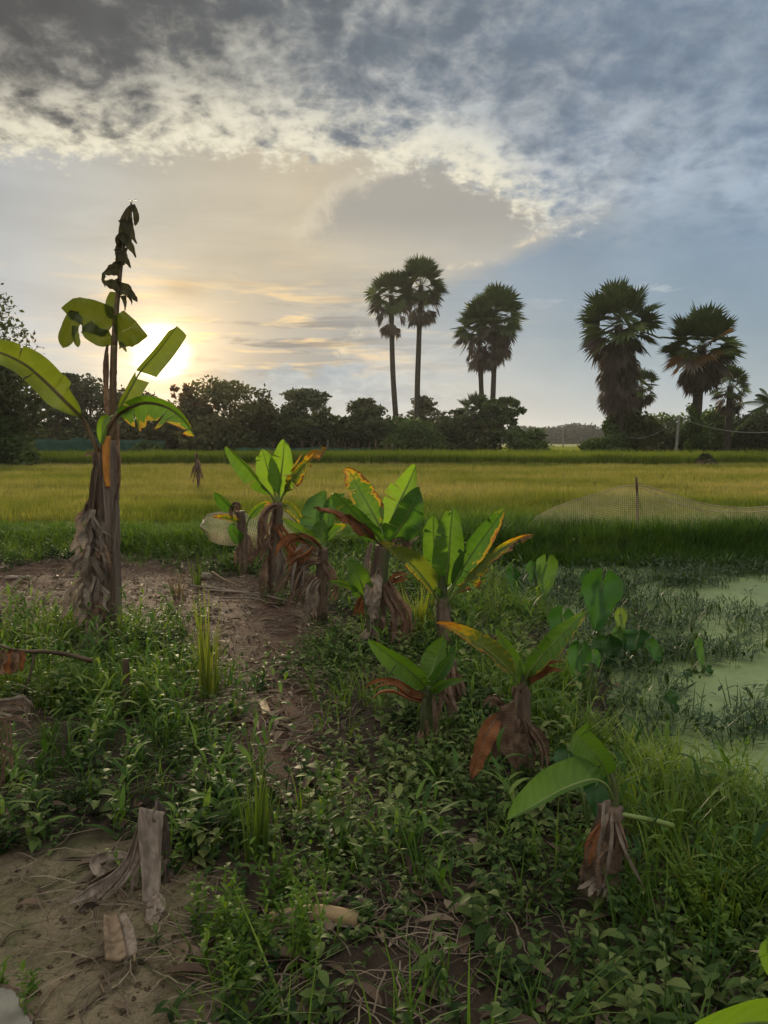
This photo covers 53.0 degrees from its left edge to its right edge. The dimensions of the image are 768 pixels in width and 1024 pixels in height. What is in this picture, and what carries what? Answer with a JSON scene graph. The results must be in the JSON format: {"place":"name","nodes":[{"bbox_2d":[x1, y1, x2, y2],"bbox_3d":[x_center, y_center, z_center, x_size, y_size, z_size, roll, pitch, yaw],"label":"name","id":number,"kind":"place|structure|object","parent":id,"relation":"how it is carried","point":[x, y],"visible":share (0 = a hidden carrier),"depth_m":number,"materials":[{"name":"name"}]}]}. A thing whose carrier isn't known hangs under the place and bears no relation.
{"place":"outdoors","nodes":[
{"label":"outdoors","id":0,"kind":"place"},
{"bbox_2d":[0,443,767,1023],"bbox_3d":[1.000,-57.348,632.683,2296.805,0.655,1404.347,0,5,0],"label":"ground","id":1,"kind":"structure","parent":0,"point":[10,913],"depth_m":2.80,"materials":[{"name":"soil"}]},
{"bbox_2d":[0,695,33,793],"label":"tree stump","id":2,"kind":"object","parent":1,"relation":"on","point":[10,703],"visible":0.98,"depth_m":3.34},
{"bbox_2d":[0,983,34,1023],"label":"concrete slab","id":3,"kind":"structure","parent":1,"relation":"on","point":[11,1010],"depth_m":2.12,"materials":[{"name":"grey concrete"}]},
{"bbox_2d":[16,793,25,818],"bbox_3d":[-1.535,1.253,3.253,0.044,0.120,0.046,3,6,28],"label":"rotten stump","id":4,"kind":"object","parent":1,"relation":"on","point":[20,796],"visible":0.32,"depth_m":3.24,"materials":[{"name":"brown wood"}]},
{"bbox_2d":[0,413,42,466],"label":"broadleaf bush","id":5,"kind":"object","parent":1,"relation":"on","point":[17,446],"visible":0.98,"depth_m":43.31,"materials":[{"name":"green plant"}]},
{"bbox_2d":[0,283,45,417],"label":"broadleaf tree","id":6,"kind":"object","parent":1,"relation":"on","point":[5,372],"visible":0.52,"depth_m":41.95,"materials":[{"name":"green plant"}]},
{"bbox_2d":[0,372,47,438],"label":"broadleaf tree","id":7,"kind":"object","parent":1,"relation":"on","point":[25,410],"visible":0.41,"depth_m":45.83,"materials":[{"name":"green plant"}]},
{"bbox_2d":[0,644,92,693],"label":"dead branch","id":8,"kind":"object","parent":1,"relation":"on","point":[11,659],"visible":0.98,"depth_m":4.43,"materials":[{"name":"brown wood"}]},
{"bbox_2d":[35,423,71,448],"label":"understorey bush","id":9,"kind":"object","parent":1,"relation":"on","point":[51,433],"visible":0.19,"depth_m":100.55,"materials":[{"name":"green plant"}]},
{"bbox_2d":[33,965,83,1015],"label":"twig","id":10,"kind":"object","parent":1,"relation":"on","point":[45,999],"visible":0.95,"depth_m":2.20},
{"bbox_2d":[29,371,89,439],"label":"broadleaf tree","id":11,"kind":"object","parent":1,"relation":"on","point":[54,417],"visible":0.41,"depth_m":94.92,"materials":[{"name":"green plant"}]},
{"bbox_2d":[75,955,104,965],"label":"twig","id":12,"kind":"object","parent":1,"relation":"on","point":[87,960],"visible":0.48,"depth_m":2.34,"materials":[{"name":"brown wood"}]},
{"bbox_2d":[56,373,124,440],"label":"broadleaf tree","id":13,"kind":"object","parent":1,"relation":"on","point":[95,402],"visible":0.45,"depth_m":96.13,"materials":[{"name":"green plant"}]},
{"bbox_2d":[0,326,194,651],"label":"banana plant","id":14,"kind":"object","parent":1,"relation":"on","point":[48,382],"visible":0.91,"depth_m":5.73,"materials":[{"name":"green plant"}]},
{"bbox_2d":[35,438,164,452],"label":"net fence","id":15,"kind":"object","parent":1,"relation":"on","point":[79,444],"visible":0.53,"depth_m":91.47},
{"bbox_2d":[58,202,147,622],"bbox_3d":[-2.255,-0.725,6.277,0.680,3.510,0.241,0,5,0],"label":"banana plant","id":16,"kind":"object","parent":1,"relation":"on","point":[97,320],"visible":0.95,"depth_m":6.20,"materials":[{"name":"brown plant"}]},
{"bbox_2d":[75,411,153,439],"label":"understorey bush","id":17,"kind":"object","parent":1,"relation":"on","point":[90,421],"visible":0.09,"depth_m":95.89,"materials":[{"name":"green plant"}]},
{"bbox_2d":[102,912,137,965],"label":"split banana stem","id":18,"kind":"object","parent":1,"relation":"on","point":[119,941],"visible":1,"depth_m":2.37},
{"bbox_2d":[68,798,177,924],"bbox_3d":[-0.876,1.197,2.606,0.365,0.370,0.325,-2,6,-20],"label":"dry banana sheath","id":19,"kind":"object","parent":1,"relation":"on","point":[150,842],"visible":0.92,"depth_m":2.64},
{"bbox_2d":[120,658,129,720],"bbox_3d":[-1.473,1.021,4.364,0.064,0.386,0.045,-2,6,-18],"label":"wooden stake","id":20,"kind":"object","parent":1,"relation":"on","point":[125,669],"visible":0.65,"depth_m":4.35,"materials":[{"name":"brown wood"}]},
{"bbox_2d":[130,439,163,451],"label":"understorey bush","id":21,"kind":"object","parent":1,"relation":"on","point":[146,444],"visible":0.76,"depth_m":88.71,"materials":[{"name":"green plant"}]},
{"bbox_2d":[117,384,190,450],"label":"broadleaf tree","id":22,"kind":"object","parent":1,"relation":"on","point":[148,432],"visible":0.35,"depth_m":94.14,"materials":[{"name":"green plant"}]},
{"bbox_2d":[165,573,193,598],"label":"grass tuft","id":23,"kind":"object","parent":1,"relation":"on","point":[178,592],"visible":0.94,"depth_m":7.88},
{"bbox_2d":[172,816,211,847],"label":"weed","id":24,"kind":"object","parent":1,"relation":"on","point":[206,826],"visible":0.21,"depth_m":3.01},
{"bbox_2d":[184,548,204,587],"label":"grass tuft","id":25,"kind":"object","parent":1,"relation":"on","point":[197,579],"visible":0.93,"depth_m":8.47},
{"bbox_2d":[170,382,219,429],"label":"broadleaf tree","id":26,"kind":"object","parent":1,"relation":"on","point":[185,389],"visible":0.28,"depth_m":96.69,"materials":[{"name":"green plant"}]},
{"bbox_2d":[190,452,203,486],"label":"withered banana plant","id":27,"kind":"object","parent":1,"relation":"on","point":[197,467],"visible":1,"depth_m":22.67,"materials":[{"name":"brown plant"}]},
{"bbox_2d":[161,407,239,450],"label":"understorey bush","id":28,"kind":"object","parent":1,"relation":"on","point":[174,442],"visible":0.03,"depth_m":98.10,"materials":[{"name":"green plant"}]},
{"bbox_2d":[181,581,221,699],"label":"grass tuft","id":29,"kind":"object","parent":1,"relation":"on","point":[204,651],"visible":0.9,"depth_m":4.69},
{"bbox_2d":[172,374,277,451],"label":"broadleaf tree","id":30,"kind":"object","parent":1,"relation":"on","point":[217,437],"visible":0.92,"depth_m":92.39,"materials":[{"name":"green plant"}]},
{"bbox_2d":[213,492,270,572],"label":"banana plant","id":31,"kind":"object","parent":1,"relation":"on","point":[240,536],"visible":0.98,"depth_m":9.32,"materials":[{"name":"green plant"}]},
{"bbox_2d":[209,589,284,595],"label":"dry stalk","id":32,"kind":"object","parent":1,"relation":"on","point":[214,590],"visible":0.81,"depth_m":8.05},
{"bbox_2d":[200,506,294,545],"bbox_3d":[-1.824,0.217,10.400,1.372,0.544,0.550,0,5,0],"label":"crumpled net","id":33,"kind":"object","parent":1,"relation":"on","point":[227,533],"visible":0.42,"depth_m":10.39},
{"bbox_2d":[220,597,279,608],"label":"dry stalk","id":34,"kind":"object","parent":1,"relation":"on","point":[245,598],"visible":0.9,"depth_m":7.69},
{"bbox_2d":[222,750,287,864],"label":"grass tuft","id":35,"kind":"object","parent":1,"relation":"on","point":[259,827],"visible":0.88,"depth_m":2.90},
{"bbox_2d":[258,699,269,716],"bbox_3d":[-0.697,1.146,4.502,0.049,0.025,0.246,-1,6,-15],"label":"wooden offcut","id":36,"kind":"object","parent":1,"relation":"on","point":[266,708],"visible":0.82,"depth_m":4.47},
{"bbox_2d":[233,398,295,447],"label":"broadleaf tree","id":37,"kind":"object","parent":1,"relation":"on","point":[265,421],"visible":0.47,"depth_m":95.19,"materials":[{"name":"green plant"}]},
{"bbox_2d":[225,439,327,593],"bbox_3d":[-1.061,0.085,7.777,1.019,1.631,0.414,0,5,0],"label":"banana plant","id":38,"kind":"object","parent":1,"relation":"on","point":[268,477],"visible":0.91,"depth_m":7.77,"materials":[{"name":"green plant"}]},
{"bbox_2d":[235,447,371,451],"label":"hedge","id":39,"kind":"object","parent":1,"relation":"on","point":[302,449],"visible":0.31,"depth_m":85.85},
{"bbox_2d":[267,386,341,447],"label":"broadleaf tree","id":40,"kind":"object","parent":1,"relation":"on","point":[290,423],"visible":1,"depth_m":93.17,"materials":[{"name":"green plant"}]},
{"bbox_2d":[273,491,345,623],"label":"banana plant","id":41,"kind":"object","parent":1,"relation":"on","point":[316,589],"visible":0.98,"depth_m":6.65,"materials":[{"name":"brown plant"}]},
{"bbox_2d":[269,904,358,927],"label":"fallen banana stem","id":42,"kind":"object","parent":1,"relation":"on","point":[334,913],"visible":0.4,"depth_m":2.48,"materials":[{"name":"grey plant"}]},
{"bbox_2d":[288,891,361,909],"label":"fallen banana stem","id":43,"kind":"object","parent":1,"relation":"on","point":[333,902],"visible":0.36,"depth_m":2.58,"materials":[{"name":"brown plant"}]},
{"bbox_2d":[292,413,370,448],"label":"understorey bush","id":44,"kind":"object","parent":1,"relation":"on","point":[323,440],"visible":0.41,"depth_m":96.51,"materials":[{"name":"green plant"}]},
{"bbox_2d":[329,559,374,643],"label":"banana plant","id":45,"kind":"object","parent":1,"relation":"on","point":[358,576],"visible":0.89,"depth_m":5.75,"materials":[{"name":"green plant"}]},
{"bbox_2d":[328,415,386,449],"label":"understorey bush","id":46,"kind":"object","parent":1,"relation":"on","point":[372,443],"visible":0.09,"depth_m":100.23,"materials":[{"name":"green plant"}]},
{"bbox_2d":[337,398,388,447],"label":"broadleaf tree","id":47,"kind":"object","parent":1,"relation":"on","point":[367,420],"visible":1,"depth_m":95.19,"materials":[{"name":"green plant"}]},
{"bbox_2d":[313,464,423,651],"bbox_3d":[-0.110,0.364,5.950,0.838,1.460,0.460,0,5,0],"label":"banana plant","id":48,"kind":"object","parent":1,"relation":"on","point":[390,513],"visible":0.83,"depth_m":5.86,"materials":[{"name":"green plant"}]},
{"bbox_2d":[0,545,744,1023],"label":"dead leaf litter","id":49,"kind":"object","parent":1,"relation":"on","point":[284,953],"visible":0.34,"depth_m":2.87,"materials":[{"name":"brown plant"}]},
{"bbox_2d":[0,547,750,1018],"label":"soil crumbs","id":50,"kind":"object","parent":1,"relation":"on","point":[208,877],"visible":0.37,"depth_m":4.06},
{"bbox_2d":[0,545,764,1023],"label":"straw litter","id":51,"kind":"object","parent":1,"relation":"on","point":[172,909],"visible":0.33,"depth_m":2.64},
{"bbox_2d":[0,528,767,1023],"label":"weed ground cover","id":52,"kind":"object","parent":1,"relation":"on","point":[506,1008],"visible":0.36,"depth_m":3.05,"materials":[{"name":"green plant"}]},
{"bbox_2d":[0,530,767,1023],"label":"fresh grass","id":53,"kind":"structure","parent":1,"relation":"on","point":[626,752],"depth_m":3.39,"materials":[{"name":"plant"}]},
{"bbox_2d":[0,505,767,568],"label":"bund grass","id":54,"kind":"structure","parent":1,"relation":"on","point":[546,532],"depth_m":11.25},
{"bbox_2d":[0,542,767,914],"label":"lance weed cover","id":55,"kind":"object","parent":1,"relation":"on","point":[106,704],"visible":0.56,"depth_m":3.83,"materials":[{"name":"green plant"}]},
{"bbox_2d":[0,549,767,1023],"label":"bright herb cover","id":56,"kind":"object","parent":1,"relation":"on","point":[224,911],"visible":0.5,"depth_m":2.49,"materials":[{"name":"green plant"}]},
{"bbox_2d":[372,414,408,450],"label":"understorey bush","id":57,"kind":"object","parent":1,"relation":"on","point":[379,441],"visible":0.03,"depth_m":101.99,"materials":[{"name":"green plant"}]},
{"bbox_2d":[364,268,420,422],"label":"sugar palm","id":58,"kind":"object","parent":1,"relation":"on","point":[390,281],"visible":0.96,"depth_m":97.55,"materials":[{"name":"green plant"}]},
{"bbox_2d":[362,637,463,753],"bbox_3d":[0.121,0.934,3.889,0.507,0.646,0.276,-2,6,-16],"label":"banana plant","id":59,"kind":"object","parent":1,"relation":"on","point":[410,673],"visible":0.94,"depth_m":3.90,"materials":[{"name":"green plant"}]},
{"bbox_2d":[380,414,448,451],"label":"broadleaf bush","id":60,"kind":"object","parent":1,"relation":"on","point":[410,433],"visible":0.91,"depth_m":89.90,"materials":[{"name":"green plant"}]},
{"bbox_2d":[394,253,449,420],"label":"sugar palm","id":61,"kind":"object","parent":1,"relation":"on","point":[416,268],"visible":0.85,"depth_m":98.37,"materials":[{"name":"green plant"}]},
{"bbox_2d":[396,583,449,639],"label":"grass tuft","id":62,"kind":"object","parent":1,"relation":"on","point":[422,610],"visible":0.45,"depth_m":6.20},
{"bbox_2d":[407,394,440,426],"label":"broadleaf tree","id":63,"kind":"object","parent":1,"relation":"on","point":[427,408],"visible":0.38,"depth_m":104.41,"materials":[{"name":"green plant"}]},
{"bbox_2d":[438,659,465,717],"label":"banana plant","id":64,"kind":"object","parent":1,"relation":"on","point":[454,673],"visible":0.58,"depth_m":4.29,"materials":[{"name":"brown plant"}]},
{"bbox_2d":[429,407,478,451],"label":"broadleaf tree","id":65,"kind":"object","parent":1,"relation":"on","point":[449,423],"visible":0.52,"depth_m":92.15,"materials":[{"name":"green plant"}]},
{"bbox_2d":[379,507,533,649],"bbox_3d":[0.541,0.520,5.779,1.128,1.124,0.420,0,5,5],"label":"banana plant","id":66,"kind":"object","parent":1,"relation":"on","point":[450,559],"visible":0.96,"depth_m":5.78,"materials":[{"name":"green plant"}]},
{"bbox_2d":[453,391,491,450],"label":"broadleaf tree","id":67,"kind":"object","parent":1,"relation":"on","point":[473,399],"visible":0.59,"depth_m":91.47,"materials":[{"name":"green plant"}]},
{"bbox_2d":[449,296,503,394],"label":"sugar palm","id":68,"kind":"object","parent":1,"relation":"on","point":[471,340],"visible":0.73,"depth_m":93.21,"materials":[{"name":"green plant"}]},
{"bbox_2d":[456,408,506,451],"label":"broadleaf bush","id":69,"kind":"object","parent":1,"relation":"on","point":[482,442],"visible":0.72,"depth_m":90.73,"materials":[{"name":"green plant"}]},
{"bbox_2d":[461,279,528,443],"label":"sugar palm","id":70,"kind":"object","parent":1,"relation":"on","point":[500,298],"visible":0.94,"depth_m":92.14,"materials":[{"name":"green plant"}]},
{"bbox_2d":[476,395,527,448],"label":"broadleaf tree","id":71,"kind":"object","parent":1,"relation":"on","point":[508,415],"visible":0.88,"depth_m":90.08,"materials":[{"name":"green plant"}]},
{"bbox_2d":[434,611,586,779],"bbox_3d":[0.537,0.862,3.482,0.659,0.856,0.337,-2,6,-22],"label":"banana plant","id":72,"kind":"object","parent":1,"relation":"on","point":[521,735],"visible":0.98,"depth_m":3.46,"materials":[{"name":"green plant"}]},
{"bbox_2d":[499,427,554,451],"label":"broadleaf bush","id":73,"kind":"object","parent":1,"relation":"on","point":[529,439],"visible":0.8,"depth_m":88.19,"materials":[{"name":"green plant"}]},
{"bbox_2d":[505,554,557,613],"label":"taro plant","id":74,"kind":"object","parent":1,"relation":"on","point":[543,569],"visible":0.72,"depth_m":7.70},
{"bbox_2d":[498,422,603,443],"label":"wood","id":75,"kind":"object","parent":1,"relation":"on","point":[579,433],"visible":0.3,"depth_m":330.95,"materials":[{"name":"green plant"}]},
{"bbox_2d":[547,606,600,702],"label":"taro plant","id":76,"kind":"object","parent":1,"relation":"on","point":[555,617],"visible":0.82,"depth_m":4.76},
{"bbox_2d":[553,744,610,828],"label":"taro plant","id":77,"kind":"object","parent":1,"relation":"on","point":[596,792],"visible":0.45,"depth_m":3.03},
{"bbox_2d":[507,724,674,906],"bbox_3d":[0.724,1.043,2.564,0.656,0.671,0.235,-4,7,-36],"label":"banana plant","id":78,"kind":"object","parent":1,"relation":"on","point":[590,753],"visible":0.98,"depth_m":2.55,"materials":[{"name":"green plant"}]},
{"bbox_2d":[577,435,623,452],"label":"broadleaf bush","id":79,"kind":"object","parent":1,"relation":"on","point":[611,443],"visible":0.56,"depth_m":63.00,"materials":[{"name":"green plant"}]},
{"bbox_2d":[573,275,666,432],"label":"sugar palm","id":80,"kind":"object","parent":1,"relation":"on","point":[618,365],"visible":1,"depth_m":64.12,"materials":[{"name":"green plant"}]},
{"bbox_2d":[601,413,629,449],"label":"climbing vine","id":81,"kind":"object","parent":80,"relation":"attached to","point":[609,428],"visible":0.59,"depth_m":65.04,"materials":[{"name":"green plant"}]},
{"bbox_2d":[605,406,674,452],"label":"broadleaf tree","id":82,"kind":"object","parent":1,"relation":"on","point":[637,425],"visible":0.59,"depth_m":68.42,"materials":[{"name":"green plant"}]},
{"bbox_2d":[602,420,681,451],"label":"understorey bush","id":83,"kind":"object","parent":1,"relation":"on","point":[671,425],"visible":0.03,"depth_m":81.45,"materials":[{"name":"green plant"}]},
{"bbox_2d":[631,365,659,413],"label":"sugar palm","id":84,"kind":"object","parent":1,"relation":"on","point":[647,399],"visible":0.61,"depth_m":76.59,"materials":[{"name":"green plant"}]},
{"bbox_2d":[530,477,767,525],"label":"net fence","id":85,"kind":"object","parent":1,"relation":"on","point":[637,506],"visible":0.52,"depth_m":12.19,"materials":[{"name":"grey fabric"}]},
{"bbox_2d":[646,411,687,445],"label":"broadleaf tree","id":86,"kind":"object","parent":1,"relation":"on","point":[666,418],"visible":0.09,"depth_m":84.84,"materials":[{"name":"green plant"}]},
{"bbox_2d":[619,762,726,856],"bbox_3d":[1.090,1.168,2.992,0.440,0.333,0.372,0,5,0],"label":"grass tuft","id":87,"kind":"object","parent":1,"relation":"on","point":[673,787],"visible":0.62,"depth_m":3.01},
{"bbox_2d":[674,416,683,451],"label":"utility pole","id":88,"kind":"object","parent":1,"relation":"on","point":[677,433],"visible":0.77,"depth_m":60.15,"materials":[{"name":"concrete"}]},
{"bbox_2d":[650,424,717,451],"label":"understorey bush","id":89,"kind":"object","parent":1,"relation":"on","point":[672,438],"visible":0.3,"depth_m":81.14,"materials":[{"name":"green plant"}]},
{"bbox_2d":[657,300,746,451],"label":"sugar palm","id":90,"kind":"object","parent":1,"relation":"on","point":[700,374],"visible":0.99,"depth_m":60.10,"materials":[{"name":"green plant"}]},
{"bbox_2d":[682,402,709,451],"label":"climbing vine","id":91,"kind":"object","parent":90,"relation":"attached to","point":[701,439],"visible":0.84,"depth_m":61.00,"materials":[{"name":"green plant"}]},
{"bbox_2d":[643,828,767,926],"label":"grass tuft","id":92,"kind":"object","parent":1,"relation":"on","point":[706,893],"visible":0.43,"depth_m":2.61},
{"bbox_2d":[694,452,718,465],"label":"straw heap","id":93,"kind":"object","parent":1,"relation":"on","point":[702,458],"visible":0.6,"depth_m":43.88,"materials":[{"name":"brown plant"}]},
{"bbox_2d":[679,405,758,452],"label":"broadleaf tree","id":94,"kind":"object","parent":1,"relation":"on","point":[713,419],"visible":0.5,"depth_m":76.46,"materials":[{"name":"green plant"}]},
{"bbox_2d":[708,363,751,451],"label":"sugar palm","id":95,"kind":"object","parent":1,"relation":"on","point":[728,410],"visible":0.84,"depth_m":73.10,"materials":[{"name":"green plant"}]},
{"bbox_2d":[695,938,767,1023],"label":"banana plant","id":96,"kind":"object","parent":1,"relation":"on","point":[754,1011],"visible":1,"depth_m":1.48,"materials":[{"name":"green plant"}]},
{"bbox_2d":[696,765,767,876],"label":"grass tuft","id":97,"kind":"object","parent":1,"relation":"on","point":[733,815],"visible":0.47,"depth_m":2.90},
{"bbox_2d":[720,410,767,452],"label":"broadleaf tree","id":98,"kind":"object","parent":1,"relation":"on","point":[760,425],"visible":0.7,"depth_m":74.20,"materials":[{"name":"green plant"}]},
{"bbox_2d":[730,388,767,435],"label":"coconut palm","id":99,"kind":"object","parent":1,"relation":"on","point":[764,401],"visible":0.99,"depth_m":69.53,"materials":[{"name":"green plant"}]},
{"bbox_2d":[0,460,767,527],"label":"rice field grass","id":100,"kind":"structure","parent":0,"point":[46,491],"depth_m":22.25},
{"bbox_2d":[0,0,767,429],"label":"sky","id":101,"kind":"structure","parent":0,"point":[276,158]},
{"bbox_2d":[63,446,713,452],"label":"distant paddy grass","id":102,"kind":"structure","parent":0,"point":[570,448],"depth_m":131.75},
{"bbox_2d":[35,447,767,466],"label":"tall rice grass","id":103,"kind":"structure","parent":0,"point":[382,456],"depth_m":45.75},
{"bbox_2d":[495,564,767,796],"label":"pond water","id":104,"kind":"structure","parent":0,"point":[744,673],"depth_m":5.80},
{"bbox_2d":[579,567,626,665],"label":"taro plant","id":105,"kind":"object","parent":104,"relation":"in","point":[603,598],"visible":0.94,"depth_m":6.00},
{"bbox_2d":[494,548,767,750],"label":"pond weed","id":106,"kind":"object","parent":104,"relation":"on","point":[681,574],"visible":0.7,"depth_m":6.93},
{"bbox_2d":[622,628,663,672],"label":"taro plant","id":107,"kind":"object","parent":104,"relation":"in","point":[633,640],"visible":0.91,"depth_m":5.75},
{"bbox_2d":[660,691,679,712],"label":"taro plant","id":108,"kind":"object","parent":104,"relation":"on","point":[669,697],"visible":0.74,"depth_m":4.85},
{"bbox_2d":[683,638,713,676],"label":"taro plant","id":109,"kind":"object","parent":104,"relation":"in","point":[698,646],"visible":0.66,"depth_m":5.72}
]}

